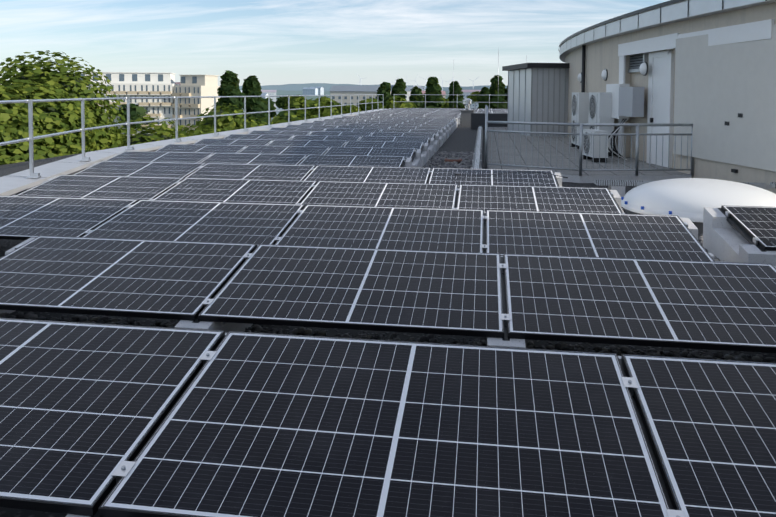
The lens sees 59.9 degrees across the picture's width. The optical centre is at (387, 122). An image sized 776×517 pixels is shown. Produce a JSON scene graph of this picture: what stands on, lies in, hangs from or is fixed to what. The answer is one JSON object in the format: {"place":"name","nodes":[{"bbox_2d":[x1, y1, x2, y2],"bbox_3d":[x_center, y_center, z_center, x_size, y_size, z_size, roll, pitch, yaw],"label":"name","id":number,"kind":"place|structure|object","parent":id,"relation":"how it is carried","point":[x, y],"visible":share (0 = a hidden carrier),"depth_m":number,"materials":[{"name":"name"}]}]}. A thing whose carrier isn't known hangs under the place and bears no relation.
{"place":"outdoors","nodes":[
{"label":"outdoors","id":0,"kind":"place"},
{"bbox_2d":[242,106,283,119],"bbox_3d":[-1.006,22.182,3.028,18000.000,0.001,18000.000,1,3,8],"label":"ground plain","id":1,"kind":"structure","parent":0,"point":[277,108],"depth_m":832.02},
{"bbox_2d":[0,50,125,163],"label":"tree","id":2,"kind":"object","parent":1,"relation":"on","point":[29,81],"visible":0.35,"depth_m":21.60,"materials":[{"name":"green plant"}]},
{"bbox_2d":[80,72,178,135],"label":"white apartment","id":3,"kind":"structure","parent":1,"relation":"on","point":[142,84],"depth_m":214.39,"materials":[{"name":"paint"}]},
{"bbox_2d":[119,103,154,128],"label":"tree","id":4,"kind":"object","parent":1,"relation":"on","point":[136,111],"visible":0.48,"depth_m":210.23,"materials":[{"name":"green plant"}]},
{"bbox_2d":[106,114,227,148],"bbox_3d":[-8.921,10.199,31.605,9.941,21.356,10.443,-1,3,-30],"label":"tree","id":5,"kind":"object","parent":1,"relation":"on","point":[159,134],"visible":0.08,"depth_m":28.11,"materials":[{"name":"green plant"}]},
{"bbox_2d":[0,109,385,195],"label":"parapet","id":6,"kind":"structure","parent":1,"relation":"on","point":[15,183],"depth_m":12.23,"materials":[{"name":"metal"}]},
{"bbox_2d":[0,94,384,177],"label":"safety rail","id":7,"kind":"object","parent":6,"relation":"on","point":[30,138],"visible":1,"depth_m":14.53,"materials":[{"name":"metal"}]},
{"bbox_2d":[172,75,219,132],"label":"tan apartment","id":8,"kind":"structure","parent":1,"relation":"on","point":[197,85],"depth_m":214.55,"materials":[{"name":"paint"}]},
{"bbox_2d":[216,70,245,117],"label":"conifer","id":9,"kind":"object","parent":1,"relation":"on","point":[229,83],"visible":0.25,"depth_m":103.91,"materials":[{"name":"green plant"}]},
{"bbox_2d":[196,114,276,133],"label":"bushes","id":10,"kind":"object","parent":1,"relation":"on","point":[253,124],"depth_m":50.00,"materials":[{"name":"green plant"}]},
{"bbox_2d":[11,82,480,109],"bbox_3d":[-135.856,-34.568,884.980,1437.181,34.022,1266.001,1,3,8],"label":"town buildings","id":11,"kind":"structure","parent":1,"relation":"on","point":[354,92],"depth_m":325.89,"materials":[{"name":"concrete"}]},
{"bbox_2d":[191,103,317,132],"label":"tree","id":12,"kind":"object","parent":1,"relation":"on","point":[222,122],"visible":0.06,"depth_m":60.46,"materials":[{"name":"green plant"}]},
{"bbox_2d":[242,75,270,126],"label":"conifer","id":13,"kind":"object","parent":1,"relation":"on","point":[251,85],"visible":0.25,"depth_m":108.41,"materials":[{"name":"green plant"}]},
{"bbox_2d":[284,98,315,117],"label":"tree","id":14,"kind":"object","parent":1,"relation":"on","point":[295,104],"visible":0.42,"depth_m":260.43,"materials":[{"name":"green plant"}]},
{"bbox_2d":[308,96,342,117],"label":"tree","id":15,"kind":"object","parent":1,"relation":"on","point":[325,101],"visible":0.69,"depth_m":240.74,"materials":[{"name":"green plant"}]},
{"bbox_2d":[357,98,384,110],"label":"bush","id":16,"kind":"object","parent":1,"relation":"on","point":[369,105],"visible":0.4,"depth_m":285.58,"materials":[{"name":"green plant"}]},
{"bbox_2d":[376,82,391,105],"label":"poplar","id":17,"kind":"object","parent":1,"relation":"on","point":[384,88],"visible":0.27,"depth_m":297.03,"materials":[{"name":"green plant"}]},
{"bbox_2d":[391,78,406,100],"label":"poplar","id":18,"kind":"object","parent":1,"relation":"on","point":[399,87],"visible":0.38,"depth_m":322.12,"materials":[{"name":"green plant"}]},
{"bbox_2d":[384,96,417,108],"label":"tree","id":19,"kind":"object","parent":1,"relation":"on","point":[390,103],"visible":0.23,"depth_m":196.68,"materials":[{"name":"green plant"}]},
{"bbox_2d":[409,86,423,107],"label":"poplar","id":20,"kind":"object","parent":1,"relation":"on","point":[418,101],"visible":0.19,"depth_m":291.15,"materials":[{"name":"green plant"}]},
{"bbox_2d":[421,76,443,107],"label":"poplar","id":21,"kind":"object","parent":1,"relation":"on","point":[433,89],"visible":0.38,"depth_m":273.47,"materials":[{"name":"green plant"}]},
{"bbox_2d":[447,81,464,107],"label":"poplar","id":22,"kind":"object","parent":1,"relation":"on","point":[456,100],"visible":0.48,"depth_m":307.91,"materials":[{"name":"green plant"}]},
{"bbox_2d":[477,87,488,108],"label":"poplar","id":23,"kind":"object","parent":1,"relation":"on","point":[484,92],"visible":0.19,"depth_m":314.67,"materials":[{"name":"green plant"}]},
{"bbox_2d":[485,75,507,108],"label":"poplar","id":24,"kind":"object","parent":1,"relation":"on","point":[497,90],"visible":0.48,"depth_m":276.27,"materials":[{"name":"green plant"}]},
{"bbox_2d":[0,0,669,86],"label":"sky","id":25,"kind":"structure","parent":0,"point":[278,42],"materials":[{"name":"blue"}]},
{"bbox_2d":[239,88,505,94],"bbox_3d":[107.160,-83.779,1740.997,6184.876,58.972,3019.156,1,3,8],"label":"buildings","id":26,"kind":"structure","parent":0,"point":[282,92],"depth_m":2571.01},
{"bbox_2d":[239,83,506,90],"bbox_3d":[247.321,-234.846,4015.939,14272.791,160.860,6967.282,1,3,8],"label":"hill","id":27,"kind":"structure","parent":0,"point":[300,87],"depth_m":5944.86,"materials":[{"name":"plant"}]},
{"bbox_2d":[0,123,775,516],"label":"roof gravel","id":28,"kind":"structure","parent":0,"point":[460,139],"depth_m":4.50,"materials":[{"name":"gravel"}]},
{"bbox_2d":[0,237,34,313],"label":"mounting rail","id":29,"kind":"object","parent":28,"relation":"on","point":[6,253],"visible":0.18,"depth_m":5.03,"materials":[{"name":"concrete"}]},
{"bbox_2d":[0,236,256,320],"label":"module","id":30,"kind":"object","parent":29,"relation":"on","point":[176,280],"visible":0.92,"depth_m":4.48,"materials":[{"name":"black"}]},
{"bbox_2d":[66,333,226,516],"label":"ballast","id":31,"kind":"structure","parent":28,"relation":"on","point":[70,515],"depth_m":2.12,"materials":[{"name":"concrete"}]},
{"bbox_2d":[0,318,224,515],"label":"module","id":32,"kind":"object","parent":31,"relation":"on","point":[85,408],"visible":0.93,"depth_m":2.66,"materials":[{"name":"black"}]},
{"bbox_2d":[91,335,225,516],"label":"clamp","id":33,"kind":"object","parent":31,"relation":"on","point":[123,468],"visible":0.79,"depth_m":2.27,"materials":[{"name":"grey"}]},
{"bbox_2d":[98,331,670,516],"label":"module","id":34,"kind":"object","parent":31,"relation":"on","point":[252,424],"visible":0.98,"depth_m":2.40,"materials":[{"name":"black"}]},
{"bbox_2d":[174,246,257,332],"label":"ballast","id":35,"kind":"structure","parent":28,"relation":"on","point":[226,327],"depth_m":3.93,"materials":[{"name":"concrete"}]},
{"bbox_2d":[192,253,252,322],"bbox_3d":[-1.035,1.037,4.445,0.052,0.078,1.136,1,12,8],"label":"clamp","id":36,"kind":"object","parent":35,"relation":"on","point":[206,302],"visible":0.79,"depth_m":4.07,"materials":[{"name":"grey"}]},
{"bbox_2d":[198,244,503,337],"bbox_3d":[-0.158,1.035,4.316,1.754,0.033,1.096,1,12,8],"label":"module","id":37,"kind":"object","parent":35,"relation":"on","point":[428,292],"visible":1,"depth_m":4.18,"materials":[{"name":"black"}]},
{"bbox_2d":[154,178,316,203],"bbox_3d":[-1.843,0.858,8.119,1.754,0.033,1.096,1,12,8],"label":"module","id":38,"kind":"object","parent":28,"relation":"on","point":[245,190],"visible":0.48,"depth_m":8.17,"materials":[{"name":"black"}]},
{"bbox_2d":[185,163,315,180],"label":"module","id":39,"kind":"object","parent":28,"relation":"on","point":[255,171],"visible":0.56,"depth_m":10.05,"materials":[{"name":"black"}]},
{"bbox_2d":[200,153,307,164],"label":"module","id":40,"kind":"object","parent":28,"relation":"on","point":[258,158],"visible":0.5,"depth_m":11.92,"materials":[{"name":"black"}]},
{"bbox_2d":[238,145,329,154],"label":"module","id":41,"kind":"object","parent":28,"relation":"on","point":[313,150],"visible":0.54,"depth_m":13.71,"materials":[{"name":"black"}]},
{"bbox_2d":[267,140,346,146],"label":"module","id":42,"kind":"object","parent":28,"relation":"on","point":[323,143],"visible":0.48,"depth_m":15.48,"materials":[{"name":"black"}]},
{"bbox_2d":[290,135,360,141],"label":"module","id":43,"kind":"object","parent":28,"relation":"on","point":[326,137],"visible":0.4,"depth_m":17.25,"materials":[{"name":"black"}]},
{"bbox_2d":[309,131,372,136],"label":"module","id":44,"kind":"object","parent":28,"relation":"on","point":[329,133],"visible":0.33,"depth_m":19.00,"materials":[{"name":"black"}]},
{"bbox_2d":[298,154,404,166],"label":"module","id":45,"kind":"object","parent":28,"relation":"on","point":[355,160],"visible":0.56,"depth_m":11.67,"materials":[{"name":"black"}]},
{"bbox_2d":[324,128,381,131],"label":"module","id":46,"kind":"object","parent":28,"relation":"on","point":[349,130],"visible":0.4,"depth_m":20.77,"materials":[{"name":"black"}]},
{"bbox_2d":[337,125,389,128],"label":"module","id":47,"kind":"object","parent":28,"relation":"on","point":[368,127],"visible":0.42,"depth_m":22.52,"materials":[{"name":"black"}]},
{"bbox_2d":[303,165,430,183],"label":"module","id":48,"kind":"object","parent":28,"relation":"on","point":[372,174],"visible":0.69,"depth_m":9.79,"materials":[{"name":"black"}]},
{"bbox_2d":[347,123,396,125],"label":"module","id":49,"kind":"object","parent":28,"relation":"on","point":[363,124],"visible":0.44,"depth_m":24.28,"materials":[{"name":"black"}]},
{"bbox_2d":[0,151,775,362],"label":"gravel pebbles","id":50,"kind":"object","parent":28,"relation":"on","point":[437,159],"visible":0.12,"depth_m":4.35,"materials":[{"name":"gravel"}]},
{"bbox_2d":[412,149,420,167],"bbox_3d":[0.487,0.787,13.114,0.200,0.429,1.200,1,3,8],"label":"plate","id":51,"kind":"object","parent":28,"relation":"on","point":[416,162],"visible":0.31,"depth_m":13.38,"materials":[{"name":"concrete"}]},
{"bbox_2d":[324,147,415,157],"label":"module","id":52,"kind":"object","parent":51,"relation":"on","point":[376,151],"visible":0.5,"depth_m":13.44,"materials":[{"name":"black"}]},
{"bbox_2d":[421,143,427,166],"bbox_3d":[0.741,0.711,14.857,0.200,0.429,1.200,1,3,8],"label":"plate","id":53,"kind":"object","parent":28,"relation":"on","point":[424,157],"visible":0.39,"depth_m":14.94,"materials":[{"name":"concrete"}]},
{"bbox_2d":[343,141,422,148],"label":"module","id":54,"kind":"object","parent":53,"relation":"on","point":[391,144],"visible":0.54,"depth_m":15.22,"materials":[{"name":"black"}]},
{"bbox_2d":[428,138,433,158],"bbox_3d":[0.994,0.635,16.599,0.200,0.429,1.200,1,3,8],"label":"plate","id":55,"kind":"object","parent":28,"relation":"on","point":[431,150],"visible":0.35,"depth_m":16.63,"materials":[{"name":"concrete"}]},
{"bbox_2d":[358,136,429,142],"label":"module","id":56,"kind":"object","parent":55,"relation":"on","point":[396,139],"visible":0.42,"depth_m":16.99,"materials":[{"name":"black"}]},
{"bbox_2d":[434,134,438,151],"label":"ballast","id":57,"kind":"structure","parent":28,"relation":"on","point":[436,144],"depth_m":18.48,"materials":[{"name":"concrete"}]},
{"bbox_2d":[371,132,434,137],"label":"module","id":58,"kind":"object","parent":57,"relation":"on","point":[404,134],"visible":0.5,"depth_m":18.75,"materials":[{"name":"black"}]},
{"bbox_2d":[439,130,442,146],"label":"ballast","id":59,"kind":"structure","parent":28,"relation":"on","point":[441,138],"depth_m":20.34,"materials":[{"name":"concrete"}]},
{"bbox_2d":[381,129,438,133],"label":"module","id":60,"kind":"object","parent":59,"relation":"on","point":[435,131],"visible":0.44,"depth_m":20.52,"materials":[{"name":"black"}]},
{"bbox_2d":[443,127,445,142],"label":"ballast","id":61,"kind":"structure","parent":28,"relation":"on","point":[444,134],"depth_m":21.99,"materials":[{"name":"concrete"}]},
{"bbox_2d":[389,126,442,129],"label":"module","id":62,"kind":"object","parent":61,"relation":"on","point":[412,127],"visible":0.46,"depth_m":22.29,"materials":[{"name":"black"}]},
{"bbox_2d":[446,125,448,138],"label":"ballast","id":63,"kind":"structure","parent":28,"relation":"on","point":[447,132],"depth_m":23.75,"materials":[{"name":"concrete"}]},
{"bbox_2d":[396,124,445,126],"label":"module","id":64,"kind":"object","parent":63,"relation":"on","point":[435,125],"visible":0.44,"depth_m":24.03,"materials":[{"name":"black"}]},
{"bbox_2d":[460,98,474,126],"bbox_3d":[3.771,-0.459,31.994,0.680,1.380,0.680,1,3,8],"label":"chimney","id":65,"kind":"object","parent":28,"relation":"on","point":[467,111],"visible":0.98,"depth_m":31.73,"materials":[{"name":"silver metal"}]},
{"bbox_2d":[471,113,507,129],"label":"parapet wall","id":66,"kind":"structure","parent":28,"relation":"on","point":[477,120],"depth_m":29.12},
{"bbox_2d":[487,256,525,347],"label":"ballast","id":67,"kind":"structure","parent":28,"relation":"on","point":[500,342],"depth_m":3.62,"materials":[{"name":"concrete"}]},
{"bbox_2d":[499,257,509,340],"bbox_3d":[0.720,1.057,4.191,0.052,0.078,1.136,1,12,8],"label":"mounting rail","id":68,"kind":"object","parent":67,"relation":"on","point":[505,316],"visible":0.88,"depth_m":4.02,"materials":[{"name":"grey"}]},
{"bbox_2d":[471,126,775,196],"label":"kerb","id":69,"kind":"object","parent":28,"relation":"on","point":[619,186],"visible":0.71,"depth_m":9.92,"materials":[{"name":"concrete"}]},
{"bbox_2d":[558,0,775,193],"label":"penthouse wall","id":70,"kind":"structure","parent":28,"relation":"on","point":[601,41],"depth_m":13.71,"materials":[{"name":"paint"}]},
{"bbox_2d":[621,178,775,234],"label":"skylight dome","id":71,"kind":"structure","parent":28,"relation":"on","point":[690,198],"depth_m":7.77,"materials":[{"name":"white"}]},
{"bbox_2d":[680,218,723,261],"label":"ballast","id":72,"kind":"structure","parent":28,"relation":"on","point":[693,228],"depth_m":6.02,"materials":[{"name":"concrete"}]},
{"bbox_2d":[486,210,714,261],"bbox_3d":[1.733,0.978,5.821,1.754,0.033,1.096,1,12,8],"label":"module","id":73,"kind":"object","parent":72,"relation":"on","point":[642,236],"visible":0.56,"depth_m":5.77,"materials":[{"name":"black"}]},
{"bbox_2d":[703,207,775,265],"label":"concrete block","id":74,"kind":"object","parent":28,"relation":"on","point":[724,239],"visible":0.62,"depth_m":6.36,"materials":[{"name":"concrete"}]},
{"bbox_2d":[718,208,765,251],"bbox_3d":[3.282,0.980,6.280,0.040,0.072,1.136,1,12,8],"label":"mounting rail","id":75,"kind":"object","parent":74,"relation":"on","point":[742,232],"visible":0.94,"depth_m":6.20,"materials":[{"name":"grey"}]},
{"bbox_2d":[721,205,775,250],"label":"module","id":76,"kind":"object","parent":74,"relation":"on","point":[758,223],"visible":1,"depth_m":6.34,"materials":[{"name":"black"}]},
{"bbox_3d":[-2.659,1.067,6.450,0.200,0.429,1.200,1,3,8],"label":"ballast","id":77,"kind":"object","parent":28,"relation":"on","visible":0},
{"bbox_2d":[84,205,132,233],"bbox_3d":[-2.656,0.940,6.460,0.052,0.078,1.136,1,12,8],"label":"clamp","id":78,"kind":"object","parent":77,"relation":"on","point":[89,231],"visible":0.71,"depth_m":6.11,"materials":[{"name":"grey"}]},
{"bbox_2d":[0,196,138,239],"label":"module","id":79,"kind":"object","parent":78,"relation":"on","point":[24,217],"visible":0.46,"depth_m":6.57,"materials":[{"name":"black"}]},
{"bbox_2d":[82,200,304,245],"bbox_3d":[-1.778,0.938,6.330,1.754,0.033,1.096,1,12,8],"label":"module","id":80,"kind":"object","parent":77,"relation":"on","point":[230,222],"visible":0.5,"depth_m":6.29,"materials":[{"name":"black"}]},
{"bbox_3d":[-0.903,1.087,6.196,0.200,0.429,1.200,1,3,8],"label":"ballast","id":81,"kind":"object","parent":28,"relation":"on","visible":0},
{"bbox_2d":[274,205,483,252],"bbox_3d":[-0.023,0.958,6.076,1.754,0.033,1.096,1,12,8],"label":"module","id":82,"kind":"object","parent":81,"relation":"on","point":[434,229],"visible":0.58,"depth_m":6.03,"materials":[{"name":"black"}]},
{"bbox_3d":[0.852,1.107,5.942,0.200,0.429,1.200,1,3,8],"label":"ballast","id":83,"kind":"object","parent":28,"relation":"on","visible":0},
{"bbox_2d":[481,212,487,252],"bbox_3d":[0.855,0.980,5.951,0.052,0.078,1.136,1,12,8],"label":"mounting rail","id":84,"kind":"object","parent":83,"relation":"on","point":[484,246],"visible":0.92,"depth_m":5.89,"materials":[{"name":"grey"}]},
{"bbox_3d":[0.788,1.027,7.731,0.200,0.429,1.200,1,3,8],"label":"ballast","id":85,"kind":"object","parent":28,"relation":"on","visible":0},
{"bbox_2d":[301,181,457,208],"bbox_3d":[-0.087,0.878,7.865,1.754,0.033,1.096,1,12,8],"label":"module","id":86,"kind":"object","parent":85,"relation":"on","point":[408,195],"visible":0.62,"depth_m":7.91,"materials":[{"name":"black"}]},
{"bbox_2d":[456,184,621,213],"bbox_3d":[1.669,0.898,7.610,1.754,0.033,1.096,1,12,8],"label":"module","id":87,"kind":"object","parent":85,"relation":"on","point":[541,198],"visible":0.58,"depth_m":7.66,"materials":[{"name":"black"}]},
{"bbox_2d":[276,95,505,100],"bbox_3d":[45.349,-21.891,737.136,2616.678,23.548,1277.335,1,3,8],"label":"buildings","id":88,"kind":"structure","parent":0,"point":[315,97],"depth_m":1092.60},
{"bbox_2d":[487,127,691,182],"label":"terrace paving","id":89,"kind":"structure","parent":0,"point":[530,158],"depth_m":14.33,"materials":[{"name":"concrete"}]},
{"bbox_2d":[502,63,569,135],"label":"shed","id":90,"kind":"structure","parent":89,"relation":"on","point":[537,92],"depth_m":22.72,"materials":[{"name":"grey metal"}]},
{"bbox_2d":[571,92,588,148],"bbox_3d":[5.136,-0.058,17.899,0.356,1.480,0.920,0,3,4],"label":"air conditioning unit","id":91,"kind":"object","parent":89,"relation":"on","point":[580,107],"visible":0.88,"depth_m":17.48,"materials":[{"name":"white metal"}]},
{"bbox_2d":[485,105,693,175],"bbox_3d":[4.807,-0.027,20.331,3.698,1.200,17.256,1,3,8],"label":"terrace railing","id":92,"kind":"object","parent":89,"relation":"on","point":[637,134],"visible":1,"depth_m":11.97,"materials":[{"name":"metal"}]},
{"bbox_2d":[583,129,607,162],"bbox_3d":[4.457,0.499,14.521,0.316,0.660,0.800,0,3,-1],"label":"ac unit","id":93,"kind":"object","parent":89,"relation":"on","point":[588,152],"visible":0.71,"depth_m":14.18,"materials":[{"name":"white metal"}]},
{"bbox_2d":[588,92,613,155],"bbox_3d":[5.048,0.026,15.988,0.356,1.480,0.920,0,3,1],"label":"air conditioning unit","id":94,"kind":"object","parent":89,"relation":"on","point":[600,105],"visible":0.54,"depth_m":15.53,"materials":[{"name":"white metal"}]},
{"bbox_2d":[578,19,775,172],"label":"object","id":95,"kind":"object","parent":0,"point":[722,99],"visible":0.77,"depth_m":11.52,"materials":[{"name":"metal"}]},
{"bbox_3d":[0.918,1.265,2.372,0.200,0.429,1.200,1,3,8],"label":"ballast","id":96,"kind":"object","parent":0,"visible":0},
{"bbox_2d":[619,359,685,516],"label":"mounting rail","id":97,"kind":"object","parent":96,"relation":"on","point":[630,383],"visible":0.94,"depth_m":2.42,"materials":[{"name":"grey"}]},
{"bbox_3d":[2.674,1.285,2.118,0.200,0.429,1.200,1,3,8],"label":"ballast","id":98,"kind":"object","parent":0,"visible":0},
{"bbox_2d":[621,354,775,516],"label":"module","id":99,"kind":"object","parent":98,"relation":"on","point":[710,426],"visible":1,"depth_m":2.41,"materials":[{"name":"black"}]},
{"bbox_3d":[2.473,1.204,3.927,0.200,0.429,1.200,1,3,8],"label":"ballast","id":100,"kind":"object","parent":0,"visible":0},
{"bbox_2d":[503,254,775,352],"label":"module","id":101,"kind":"object","parent":100,"relation":"on","point":[726,306],"visible":1,"depth_m":3.97,"materials":[{"name":"black"}]},
{"bbox_3d":[-4.478,0.968,8.494,0.200,0.429,1.200,1,3,8],"label":"ballast","id":102,"kind":"object","parent":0,"visible":0},
{"bbox_2d":[15,175,184,199],"bbox_3d":[-3.598,0.839,8.374,1.754,0.033,1.096,1,12,8],"label":"module","id":103,"kind":"object","parent":102,"relation":"on","point":[108,187],"visible":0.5,"depth_m":8.43,"materials":[{"name":"black"}]},
{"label":"ballast","id":104,"kind":"object","parent":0,"visible":0},
{"bbox_2d":[73,161,205,177],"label":"module","id":105,"kind":"object","parent":104,"relation":"on","point":[144,169],"visible":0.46,"depth_m":10.30,"materials":[{"name":"black"}]},
{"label":"ballast","id":106,"kind":"object","parent":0,"visible":0},
{"bbox_2d":[428,168,557,186],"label":"module","id":107,"kind":"object","parent":106,"relation":"on","point":[479,177],"visible":0.56,"depth_m":9.53,"materials":[{"name":"black"}]},
{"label":"ballast","id":108,"kind":"object","parent":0,"visible":0},
{"bbox_2d":[105,151,213,162],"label":"module","id":109,"kind":"object","parent":108,"relation":"on","point":[175,157],"visible":0.46,"depth_m":12.18,"materials":[{"name":"black"}]},
{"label":"ballast","id":110,"kind":"object","parent":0,"visible":0},
{"bbox_2d":[154,144,247,152],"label":"module","id":111,"kind":"object","parent":110,"relation":"on","point":[203,148],"visible":0.46,"depth_m":13.96,"materials":[{"name":"black"}]},
{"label":"ballast","id":112,"kind":"object","parent":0,"visible":0},
{"bbox_2d":[194,139,272,145],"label":"module","id":113,"kind":"object","parent":112,"relation":"on","point":[261,142],"visible":0.4,"depth_m":15.73,"materials":[{"name":"black"}]},
{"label":"ballast","id":114,"kind":"object","parent":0,"visible":0},
{"bbox_2d":[223,134,294,139],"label":"module","id":115,"kind":"object","parent":114,"relation":"on","point":[257,136],"visible":0.46,"depth_m":17.50,"materials":[{"name":"black"}]},
{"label":"ballast","id":116,"kind":"object","parent":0,"visible":0},
{"bbox_2d":[249,130,311,134],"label":"module","id":117,"kind":"object","parent":116,"relation":"on","point":[281,132],"visible":0.44,"depth_m":19.25,"materials":[{"name":"black"}]},
{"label":"ballast","id":118,"kind":"object","parent":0,"visible":0},
{"bbox_2d":[268,127,325,130],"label":"module","id":119,"kind":"object","parent":118,"relation":"on","point":[294,129],"visible":0.42,"depth_m":21.02,"materials":[{"name":"black"}]},
{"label":"ballast","id":120,"kind":"object","parent":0,"visible":0},
{"bbox_2d":[285,125,337,127],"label":"module","id":121,"kind":"object","parent":120,"relation":"on","point":[311,126],"visible":0.33,"depth_m":22.79,"materials":[{"name":"black"}]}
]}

